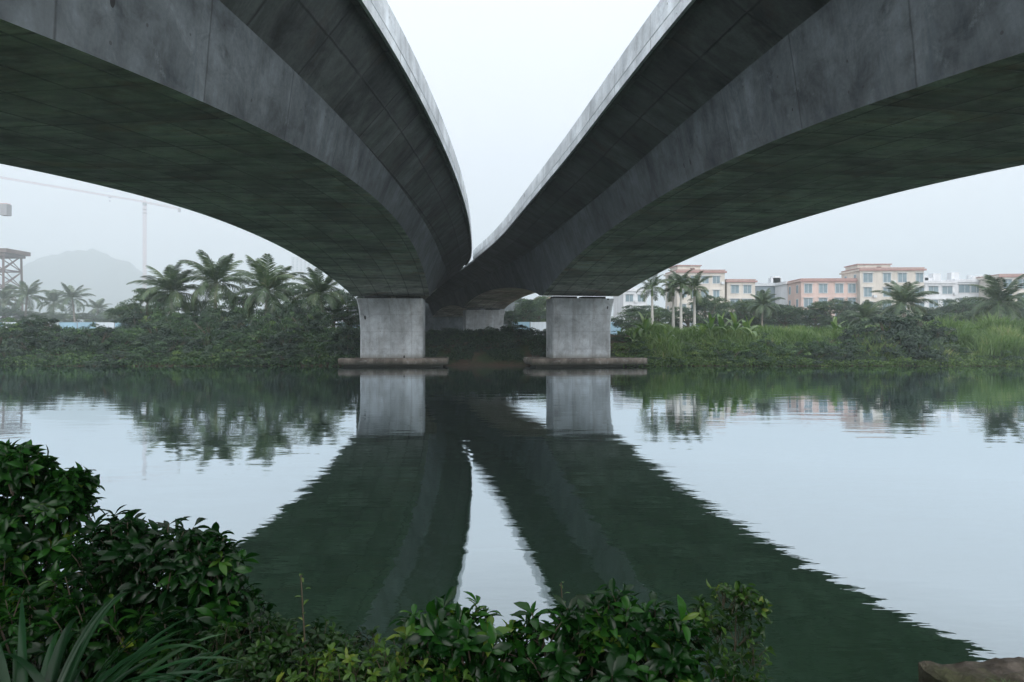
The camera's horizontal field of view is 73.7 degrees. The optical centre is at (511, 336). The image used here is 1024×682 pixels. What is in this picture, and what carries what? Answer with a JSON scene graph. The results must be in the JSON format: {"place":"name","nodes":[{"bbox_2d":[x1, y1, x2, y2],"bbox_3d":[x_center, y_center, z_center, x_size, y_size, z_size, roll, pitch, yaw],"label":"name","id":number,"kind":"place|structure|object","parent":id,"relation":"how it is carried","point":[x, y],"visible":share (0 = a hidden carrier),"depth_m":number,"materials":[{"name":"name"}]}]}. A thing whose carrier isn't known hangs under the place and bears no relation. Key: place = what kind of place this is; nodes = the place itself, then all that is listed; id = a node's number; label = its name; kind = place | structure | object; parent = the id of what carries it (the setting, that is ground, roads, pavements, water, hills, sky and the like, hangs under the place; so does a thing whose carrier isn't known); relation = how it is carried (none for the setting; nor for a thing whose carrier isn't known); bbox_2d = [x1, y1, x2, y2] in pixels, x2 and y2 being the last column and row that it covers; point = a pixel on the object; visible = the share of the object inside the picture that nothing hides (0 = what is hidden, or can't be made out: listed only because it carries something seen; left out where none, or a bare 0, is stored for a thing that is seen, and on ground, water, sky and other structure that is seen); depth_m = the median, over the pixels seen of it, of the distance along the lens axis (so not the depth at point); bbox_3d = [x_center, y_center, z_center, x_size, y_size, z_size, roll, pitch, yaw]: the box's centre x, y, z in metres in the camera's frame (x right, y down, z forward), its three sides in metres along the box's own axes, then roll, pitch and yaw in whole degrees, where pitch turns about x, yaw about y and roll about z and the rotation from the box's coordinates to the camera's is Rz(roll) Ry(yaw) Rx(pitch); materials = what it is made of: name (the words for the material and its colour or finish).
{"place":"outdoors","nodes":[
{"label":"outdoors","id":0,"kind":"place"},
{"bbox_2d":[0,248,180,321],"bbox_3d":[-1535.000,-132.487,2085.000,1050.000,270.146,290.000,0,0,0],"label":"hill","id":1,"kind":"structure","parent":0,"point":[105,276],"depth_m":2001.22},
{"bbox_2d":[4,335,998,681],"bbox_3d":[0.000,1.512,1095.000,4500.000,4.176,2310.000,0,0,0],"label":"ground","id":2,"kind":"structure","parent":0,"point":[483,358],"depth_m":55.82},
{"bbox_2d":[0,248,30,316],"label":"steel tower","id":3,"kind":"structure","parent":2,"relation":"on","point":[9,254],"depth_m":330.48,"materials":[{"name":"grey metal"}]},
{"bbox_2d":[0,323,32,353],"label":"bush","id":4,"kind":"object","parent":2,"relation":"on","point":[4,344],"visible":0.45,"depth_m":57.22,"materials":[{"name":"green plant"}]},
{"bbox_2d":[0,307,39,321],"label":"broadleaf tree","id":5,"kind":"object","parent":2,"relation":"on","point":[9,312],"visible":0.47,"depth_m":207.89,"materials":[{"name":"green plant"}]},
{"bbox_2d":[2,335,48,353],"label":"bush","id":6,"kind":"object","parent":2,"relation":"on","point":[33,341],"visible":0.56,"depth_m":56.56,"materials":[{"name":"green plant"}]},
{"bbox_2d":[4,279,53,316],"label":"coconut palm","id":7,"kind":"object","parent":2,"relation":"on","point":[25,292],"visible":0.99,"depth_m":209.45,"materials":[{"name":"green plant"}]},
{"bbox_2d":[2,313,64,340],"bbox_3d":[-41.897,-0.748,60.584,4.659,2.714,5.406,0,0,-13],"label":"bush","id":8,"kind":"object","parent":2,"relation":"on","point":[37,324],"visible":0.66,"depth_m":59.47,"materials":[{"name":"green plant"}]},
{"bbox_2d":[36,289,68,314],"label":"coconut palm","id":9,"kind":"object","parent":2,"relation":"on","point":[53,299],"visible":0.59,"depth_m":229.71,"materials":[{"name":"green plant"}]},
{"bbox_2d":[0,438,106,672],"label":"shrub","id":10,"kind":"object","parent":2,"relation":"on","point":[55,496],"visible":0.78,"depth_m":3.22,"materials":[{"name":"green plant"}]},
{"bbox_2d":[28,345,93,365],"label":"bush","id":11,"kind":"object","parent":2,"relation":"on","point":[46,356],"visible":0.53,"depth_m":54.41,"materials":[{"name":"green plant"}]},
{"bbox_2d":[42,328,89,353],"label":"bush","id":12,"kind":"object","parent":2,"relation":"on","point":[68,339],"visible":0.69,"depth_m":56.78,"materials":[{"name":"green plant"}]},
{"bbox_2d":[48,282,94,321],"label":"coconut palm","id":13,"kind":"object","parent":2,"relation":"on","point":[69,294],"visible":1,"depth_m":218.99,"materials":[{"name":"green plant"}]},
{"bbox_2d":[0,176,180,305],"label":"tower crane","id":14,"kind":"object","parent":2,"relation":"on","point":[144,203],"visible":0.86,"depth_m":898.45,"materials":[{"name":"paint"}]},
{"bbox_2d":[64,322,124,352],"bbox_3d":[-35.026,0.142,57.966,4.206,2.836,4.880,0,0,8],"label":"bush","id":15,"kind":"object","parent":2,"relation":"on","point":[89,340],"visible":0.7,"depth_m":56.88,"materials":[{"name":"green plant"}]},
{"bbox_2d":[84,350,137,366],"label":"bush","id":16,"kind":"object","parent":2,"relation":"on","point":[109,356],"visible":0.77,"depth_m":53.69,"materials":[{"name":"green plant"}]},
{"bbox_2d":[0,577,223,681],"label":"shrub","id":17,"kind":"object","parent":2,"relation":"on","point":[36,649],"visible":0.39,"depth_m":2.88,"materials":[{"name":"green plant"}]},
{"bbox_2d":[96,330,140,351],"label":"bush","id":18,"kind":"object","parent":2,"relation":"on","point":[130,338],"visible":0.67,"depth_m":56.92,"materials":[{"name":"green plant"}]},
{"bbox_2d":[0,589,238,681],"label":"strap leaf plant","id":19,"kind":"object","parent":2,"relation":"on","point":[120,671],"visible":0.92,"depth_m":2.49,"materials":[{"name":"green plant"}]},
{"bbox_2d":[4,632,257,681],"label":"strap leaf plant","id":20,"kind":"object","parent":2,"relation":"on","point":[33,673],"visible":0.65,"depth_m":2.48,"materials":[{"name":"green plant"}]},
{"bbox_2d":[116,307,153,331],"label":"bush","id":21,"kind":"object","parent":2,"relation":"on","point":[132,318],"visible":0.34,"depth_m":65.62,"materials":[{"name":"green plant"}]},
{"bbox_2d":[110,288,175,323],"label":"broadleaf tree","id":22,"kind":"object","parent":2,"relation":"on","point":[126,307],"visible":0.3,"depth_m":74.39,"materials":[{"name":"green plant"}]},
{"bbox_2d":[126,338,182,362],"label":"bush","id":23,"kind":"object","parent":2,"relation":"on","point":[149,348],"visible":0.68,"depth_m":54.56,"materials":[{"name":"green plant"}]},
{"bbox_2d":[33,505,276,681],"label":"shrub","id":24,"kind":"object","parent":2,"relation":"on","point":[207,568],"visible":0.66,"depth_m":2.99,"materials":[{"name":"green plant"}]},
{"bbox_2d":[130,319,186,346],"bbox_3d":[-29.962,-0.127,58.133,4.577,2.912,5.311,0,0,-40],"label":"bush","id":25,"kind":"object","parent":2,"relation":"on","point":[153,336],"visible":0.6,"depth_m":57.24,"materials":[{"name":"green plant"}]},
{"bbox_2d":[126,261,208,319],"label":"coconut palm","id":26,"kind":"object","parent":2,"relation":"on","point":[167,282],"visible":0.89,"depth_m":71.68,"materials":[{"name":"green plant"}]},
{"bbox_2d":[0,322,358,331],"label":"site hoarding","id":27,"kind":"object","parent":2,"relation":"on","point":[84,324],"visible":0.05,"depth_m":109.97,"materials":[{"name":"blue paint"}]},
{"bbox_2d":[0,325,359,366],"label":"undergrowth","id":28,"kind":"object","parent":2,"relation":"on","point":[163,360],"visible":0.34,"depth_m":55.20,"materials":[{"name":"green plant"}]},
{"bbox_2d":[180,332,225,352],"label":"bush","id":29,"kind":"object","parent":2,"relation":"on","point":[201,337],"visible":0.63,"depth_m":56.54,"materials":[{"name":"green plant"}]},
{"bbox_2d":[180,340,235,365],"bbox_3d":[-23.979,1.389,55.079,4.326,2.303,4.319,0,0,7],"label":"bush","id":30,"kind":"object","parent":2,"relation":"on","point":[211,353],"visible":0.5,"depth_m":54.03,"materials":[{"name":"green plant"}]},
{"bbox_2d":[173,250,255,311],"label":"coconut palm","id":31,"kind":"object","parent":2,"relation":"on","point":[214,273],"visible":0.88,"depth_m":72.12,"materials":[{"name":"green plant"}]},
{"bbox_2d":[211,313,254,340],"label":"bush","id":32,"kind":"object","parent":2,"relation":"on","point":[237,319],"visible":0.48,"depth_m":60.40,"materials":[{"name":"green plant"}]},
{"bbox_2d":[214,346,260,365],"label":"bush","id":33,"kind":"object","parent":2,"relation":"on","point":[233,354],"visible":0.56,"depth_m":54.13,"materials":[{"name":"green plant"}]},
{"bbox_2d":[213,288,263,323],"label":"broadleaf tree","id":34,"kind":"object","parent":2,"relation":"on","point":[240,301],"visible":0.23,"depth_m":79.52,"materials":[{"name":"green plant"}]},
{"bbox_2d":[229,309,284,339],"bbox_3d":[-22.413,-0.954,60.919,5.178,3.120,5.169,0,0,-10],"label":"bush","id":35,"kind":"object","parent":2,"relation":"on","point":[257,324],"visible":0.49,"depth_m":60.36,"materials":[{"name":"green plant"}]},
{"bbox_2d":[224,253,309,320],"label":"coconut palm","id":36,"kind":"object","parent":2,"relation":"on","point":[268,279],"visible":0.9,"depth_m":69.88,"materials":[{"name":"green plant"}]},
{"bbox_2d":[157,610,393,681],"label":"shrub","id":37,"kind":"object","parent":2,"relation":"on","point":[264,660],"visible":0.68,"depth_m":2.75,"materials":[{"name":"green plant"}]},
{"bbox_2d":[259,328,304,355],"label":"bush","id":38,"kind":"object","parent":2,"relation":"on","point":[269,344],"visible":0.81,"depth_m":56.31,"materials":[{"name":"green plant"}]},
{"bbox_2d":[263,314,303,339],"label":"bush","id":39,"kind":"object","parent":2,"relation":"on","point":[287,323],"visible":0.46,"depth_m":59.53,"materials":[{"name":"green plant"}]},
{"bbox_2d":[273,300,306,323],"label":"bush","id":40,"kind":"object","parent":2,"relation":"on","point":[296,309],"visible":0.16,"depth_m":67.50,"materials":[{"name":"green plant"}]},
{"bbox_2d":[291,257,316,315],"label":"tower block","id":41,"kind":"structure","parent":2,"relation":"on","point":[298,264],"depth_m":1300.00,"materials":[{"name":"white glass"}]},
{"bbox_2d":[284,298,338,331],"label":"bush","id":42,"kind":"object","parent":2,"relation":"on","point":[306,319],"visible":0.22,"depth_m":66.63,"materials":[{"name":"green plant"}]},
{"bbox_2d":[289,320,335,338],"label":"bush","id":43,"kind":"object","parent":2,"relation":"on","point":[314,325],"visible":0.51,"depth_m":60.32,"materials":[{"name":"green plant"}]},
{"bbox_2d":[286,267,345,326],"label":"coconut palm","id":44,"kind":"object","parent":2,"relation":"on","point":[316,286],"visible":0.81,"depth_m":77.29,"materials":[{"name":"green plant"}]},
{"bbox_2d":[306,289,362,327],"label":"broadleaf tree","id":45,"kind":"object","parent":2,"relation":"on","point":[348,296],"visible":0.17,"depth_m":95.20,"materials":[{"name":"green plant"}]},
{"bbox_2d":[318,300,359,327],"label":"broadleaf tree","id":46,"kind":"object","parent":2,"relation":"on","point":[351,321],"visible":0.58,"depth_m":78.95,"materials":[{"name":"green plant"}]},
{"bbox_2d":[318,324,359,351],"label":"bush","id":47,"kind":"object","parent":2,"relation":"on","point":[342,332],"visible":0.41,"depth_m":57.22,"materials":[{"name":"green plant"}]},
{"bbox_2d":[323,338,359,362],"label":"bush","id":48,"kind":"object","parent":2,"relation":"on","point":[344,351],"visible":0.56,"depth_m":54.90,"materials":[{"name":"green plant"}]},
{"bbox_2d":[270,625,486,681],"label":"shrub","id":49,"kind":"object","parent":2,"relation":"on","point":[389,668],"visible":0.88,"depth_m":2.56,"materials":[{"name":"green plant"}]},
{"bbox_2d":[348,301,537,332],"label":"abutment wall","id":50,"kind":"structure","parent":2,"relation":"on","point":[435,323],"depth_m":141.00,"materials":[{"name":"concrete"}]},
{"bbox_2d":[385,586,528,681],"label":"shrub","id":51,"kind":"object","parent":2,"relation":"on","point":[456,636],"visible":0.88,"depth_m":2.62,"materials":[{"name":"green plant"}]},
{"bbox_2d":[463,308,504,330],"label":"bridge pier","id":52,"kind":"structure","parent":2,"relation":"on","point":[475,318],"depth_m":98.81,"materials":[{"name":"concrete"}]},
{"bbox_2d":[425,0,1023,316],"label":"road bridge","id":53,"kind":"structure","parent":52,"relation":"on","point":[699,127],"depth_m":18.91,"materials":[{"name":"concrete"}]},
{"bbox_2d":[425,328,545,361],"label":"undergrowth","id":54,"kind":"object","parent":2,"relation":"on","point":[502,340],"visible":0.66,"depth_m":58.00,"materials":[{"name":"green plant"}]},
{"bbox_2d":[505,298,541,323],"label":"broadleaf tree","id":55,"kind":"object","parent":2,"relation":"on","point":[526,306],"visible":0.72,"depth_m":119.09,"materials":[{"name":"green plant"}]},
{"bbox_2d":[493,577,725,681],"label":"shrub","id":56,"kind":"object","parent":2,"relation":"on","point":[602,636],"visible":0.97,"depth_m":2.65,"materials":[{"name":"green plant"}]},
{"bbox_2d":[613,288,647,321],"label":"house","id":57,"kind":"structure","parent":2,"relation":"on","point":[630,297],"depth_m":150.31,"materials":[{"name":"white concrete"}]},
{"bbox_2d":[611,305,655,330],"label":"broadleaf tree","id":58,"kind":"object","parent":2,"relation":"on","point":[615,320],"visible":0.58,"depth_m":98.85,"materials":[{"name":"green plant"}]},
{"bbox_2d":[617,310,678,331],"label":"broadleaf tree","id":59,"kind":"object","parent":2,"relation":"on","point":[660,316],"visible":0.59,"depth_m":94.94,"materials":[{"name":"green plant"}]},
{"bbox_2d":[636,274,669,323],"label":"royal palm","id":60,"kind":"object","parent":2,"relation":"on","point":[650,284],"visible":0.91,"depth_m":81.87,"materials":[{"name":"green plant"}]},
{"bbox_2d":[657,275,682,327],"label":"royal palm","id":61,"kind":"object","parent":2,"relation":"on","point":[672,292],"visible":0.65,"depth_m":83.87,"materials":[{"name":"green plant"}]},
{"bbox_2d":[663,270,697,328],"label":"royal palm","id":62,"kind":"object","parent":2,"relation":"on","point":[681,281],"visible":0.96,"depth_m":81.85,"materials":[{"name":"green plant"}]},
{"bbox_2d":[666,307,708,328],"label":"broadleaf tree","id":63,"kind":"object","parent":2,"relation":"on","point":[687,312],"visible":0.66,"depth_m":99.32,"materials":[{"name":"green plant"}]},
{"bbox_2d":[676,271,710,325],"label":"royal palm","id":64,"kind":"object","parent":2,"relation":"on","point":[695,282],"visible":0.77,"depth_m":82.82,"materials":[{"name":"green plant"}]},
{"bbox_2d":[664,265,726,321],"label":"house","id":65,"kind":"structure","parent":2,"relation":"on","point":[714,283],"depth_m":150.44,"materials":[{"name":"beige paint"}]},
{"bbox_2d":[514,322,884,334],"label":"site hoarding","id":66,"kind":"object","parent":2,"relation":"on","point":[540,326],"visible":0.06,"depth_m":111.97,"materials":[{"name":"blue paint"}]},
{"bbox_2d":[687,295,729,326],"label":"broadleaf tree","id":67,"kind":"object","parent":2,"relation":"on","point":[704,305],"visible":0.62,"depth_m":101.19,"materials":[{"name":"green plant"}]},
{"bbox_2d":[706,339,755,365],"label":"bush","id":68,"kind":"object","parent":2,"relation":"on","point":[726,356],"visible":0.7,"depth_m":54.46,"materials":[{"name":"green plant"}]},
{"bbox_2d":[687,578,776,681],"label":"bush","id":69,"kind":"object","parent":2,"relation":"on","point":[737,597],"visible":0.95,"depth_m":2.78,"materials":[{"name":"green plant"}]},
{"bbox_2d":[716,299,761,327],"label":"broadleaf tree","id":70,"kind":"object","parent":2,"relation":"on","point":[742,309],"visible":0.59,"depth_m":102.91,"materials":[{"name":"green plant"}]},
{"bbox_2d":[725,279,757,311],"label":"house","id":71,"kind":"structure","parent":2,"relation":"on","point":[736,290],"depth_m":151.12,"materials":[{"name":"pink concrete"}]},
{"bbox_2d":[744,288,785,325],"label":"coconut palm","id":72,"kind":"object","parent":2,"relation":"on","point":[762,299],"visible":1,"depth_m":95.75,"materials":[{"name":"green plant"}]},
{"bbox_2d":[737,342,792,365],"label":"bush","id":73,"kind":"object","parent":2,"relation":"on","point":[763,355],"visible":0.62,"depth_m":54.24,"materials":[{"name":"green plant"}]},
{"bbox_2d":[755,276,780,314],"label":"building","id":74,"kind":"structure","parent":2,"relation":"on","point":[772,281],"depth_m":165.00,"materials":[{"name":"white paint"}]},
{"bbox_2d":[774,281,787,318],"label":"house","id":75,"kind":"structure","parent":2,"relation":"on","point":[781,289],"depth_m":160.37,"materials":[{"name":"white paint"}]},
{"bbox_2d":[758,305,812,328],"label":"broadleaf tree","id":76,"kind":"object","parent":2,"relation":"on","point":[786,313],"visible":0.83,"depth_m":99.10,"materials":[{"name":"green plant"}]},
{"bbox_2d":[768,341,814,365],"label":"bush","id":77,"kind":"object","parent":2,"relation":"on","point":[789,351],"visible":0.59,"depth_m":54.09,"materials":[{"name":"green plant"}]},
{"bbox_2d":[610,338,1023,366],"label":"undergrowth","id":78,"kind":"object","parent":2,"relation":"on","point":[894,361],"visible":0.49,"depth_m":53.70,"materials":[{"name":"green plant"}]},
{"bbox_2d":[616,312,1023,362],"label":"tall grass","id":79,"kind":"structure","parent":2,"relation":"on","point":[986,336],"depth_m":58.35,"materials":[{"name":"green plant"}]},
{"bbox_2d":[787,278,857,320],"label":"house","id":80,"kind":"structure","parent":2,"relation":"on","point":[804,292],"depth_m":149.78,"materials":[{"name":"paint"}]},
{"bbox_2d":[806,298,856,326],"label":"broadleaf tree","id":81,"kind":"object","parent":2,"relation":"on","point":[827,306],"visible":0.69,"depth_m":102.80,"materials":[{"name":"green plant"}]},
{"bbox_2d":[822,345,874,365],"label":"bush","id":82,"kind":"object","parent":2,"relation":"on","point":[841,352],"visible":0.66,"depth_m":54.28,"materials":[{"name":"green plant"}]},
{"bbox_2d":[834,320,881,348],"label":"bush","id":83,"kind":"object","parent":2,"relation":"on","point":[850,330],"visible":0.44,"depth_m":57.64,"materials":[{"name":"green plant"}]},
{"bbox_2d":[844,299,885,326],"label":"coconut palm","id":84,"kind":"object","parent":2,"relation":"on","point":[864,313],"visible":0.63,"depth_m":75.79,"materials":[{"name":"green plant"}]},
{"bbox_2d":[839,264,926,316],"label":"house","id":85,"kind":"structure","parent":2,"relation":"on","point":[871,277],"depth_m":147.86,"materials":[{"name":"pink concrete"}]},
{"bbox_2d":[862,332,906,360],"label":"bush","id":86,"kind":"object","parent":2,"relation":"on","point":[877,340],"visible":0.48,"depth_m":54.80,"materials":[{"name":"green plant"}]},
{"bbox_2d":[859,311,919,345],"bbox_3d":[32.560,-0.521,58.809,5.105,3.529,5.924,0,0,-13],"label":"bush","id":87,"kind":"object","parent":2,"relation":"on","point":[894,324],"visible":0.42,"depth_m":58.16,"materials":[{"name":"green plant"}]},
{"bbox_2d":[883,329,926,358],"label":"bush","id":88,"kind":"object","parent":2,"relation":"on","point":[901,337],"visible":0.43,"depth_m":55.34,"materials":[{"name":"green plant"}]},
{"bbox_2d":[870,280,940,325],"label":"coconut palm","id":89,"kind":"object","parent":2,"relation":"on","point":[904,295],"visible":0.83,"depth_m":77.79,"materials":[{"name":"green plant"}]},
{"bbox_2d":[894,308,946,346],"bbox_3d":[34.652,-0.639,59.294,6.398,3.787,5.513,0,0,-37],"label":"bush","id":90,"kind":"object","parent":2,"relation":"on","point":[913,319],"visible":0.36,"depth_m":57.84,"materials":[{"name":"green plant"}]},
{"bbox_2d":[897,335,947,365],"bbox_3d":[32.502,1.190,55.435,4.117,2.698,4.777,0,0,7],"label":"bush","id":91,"kind":"object","parent":2,"relation":"on","point":[929,354],"visible":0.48,"depth_m":54.11,"materials":[{"name":"green plant"}]},
{"bbox_2d":[914,321,959,349],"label":"bush","id":92,"kind":"object","parent":2,"relation":"on","point":[930,329],"visible":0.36,"depth_m":57.33,"materials":[{"name":"green plant"}]},
{"bbox_2d":[924,273,957,308],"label":"house","id":93,"kind":"structure","parent":2,"relation":"on","point":[936,283],"depth_m":156.00,"materials":[{"name":"white paint"}]},
{"bbox_2d":[932,298,976,319],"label":"broadleaf tree","id":94,"kind":"object","parent":2,"relation":"on","point":[955,306],"visible":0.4,"depth_m":102.01,"materials":[{"name":"green plant"}]},
{"bbox_2d":[947,272,981,302],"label":"house","id":95,"kind":"structure","parent":2,"relation":"on","point":[963,287],"depth_m":157.92,"materials":[{"name":"white paint"}]},
{"bbox_2d":[918,657,1023,681],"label":"rock","id":96,"kind":"object","parent":2,"relation":"on","point":[1006,669],"visible":0.99,"depth_m":3.75,"materials":[{"name":"grey stone"}]},
{"bbox_2d":[957,274,1023,322],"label":"coconut palm","id":97,"kind":"object","parent":2,"relation":"on","point":[995,292],"visible":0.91,"depth_m":75.25,"materials":[{"name":"green plant"}]},
{"bbox_2d":[976,274,1023,301],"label":"house","id":98,"kind":"structure","parent":2,"relation":"on","point":[1009,278],"depth_m":149.79,"materials":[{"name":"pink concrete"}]},
{"bbox_2d":[0,366,1023,681],"bbox_3d":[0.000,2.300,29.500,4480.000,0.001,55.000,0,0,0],"label":"river water","id":99,"kind":"structure","parent":0,"point":[858,522],"depth_m":10.56,"materials":[{"name":"grey liquid"}]},
{"bbox_2d":[338,296,448,366],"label":"bridge pier","id":100,"kind":"structure","parent":99,"relation":"in","point":[392,332],"depth_m":53.13,"materials":[{"name":"concrete"}]},
{"bbox_2d":[523,296,646,366],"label":"bridge pier","id":101,"kind":"structure","parent":99,"relation":"in","point":[578,332],"depth_m":53.12,"materials":[{"name":"concrete"}]},
{"bbox_2d":[0,0,1023,321],"label":"sky","id":102,"kind":"structure","parent":0,"point":[507,80],"materials":[{"name":"white"}]},
{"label":"bridge pier","id":103,"kind":"object","parent":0,"visible":0},
{"bbox_2d":[0,0,471,299],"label":"road bridge","id":104,"kind":"structure","parent":103,"relation":"on","point":[314,133],"depth_m":17.08,"materials":[{"name":"concrete"}]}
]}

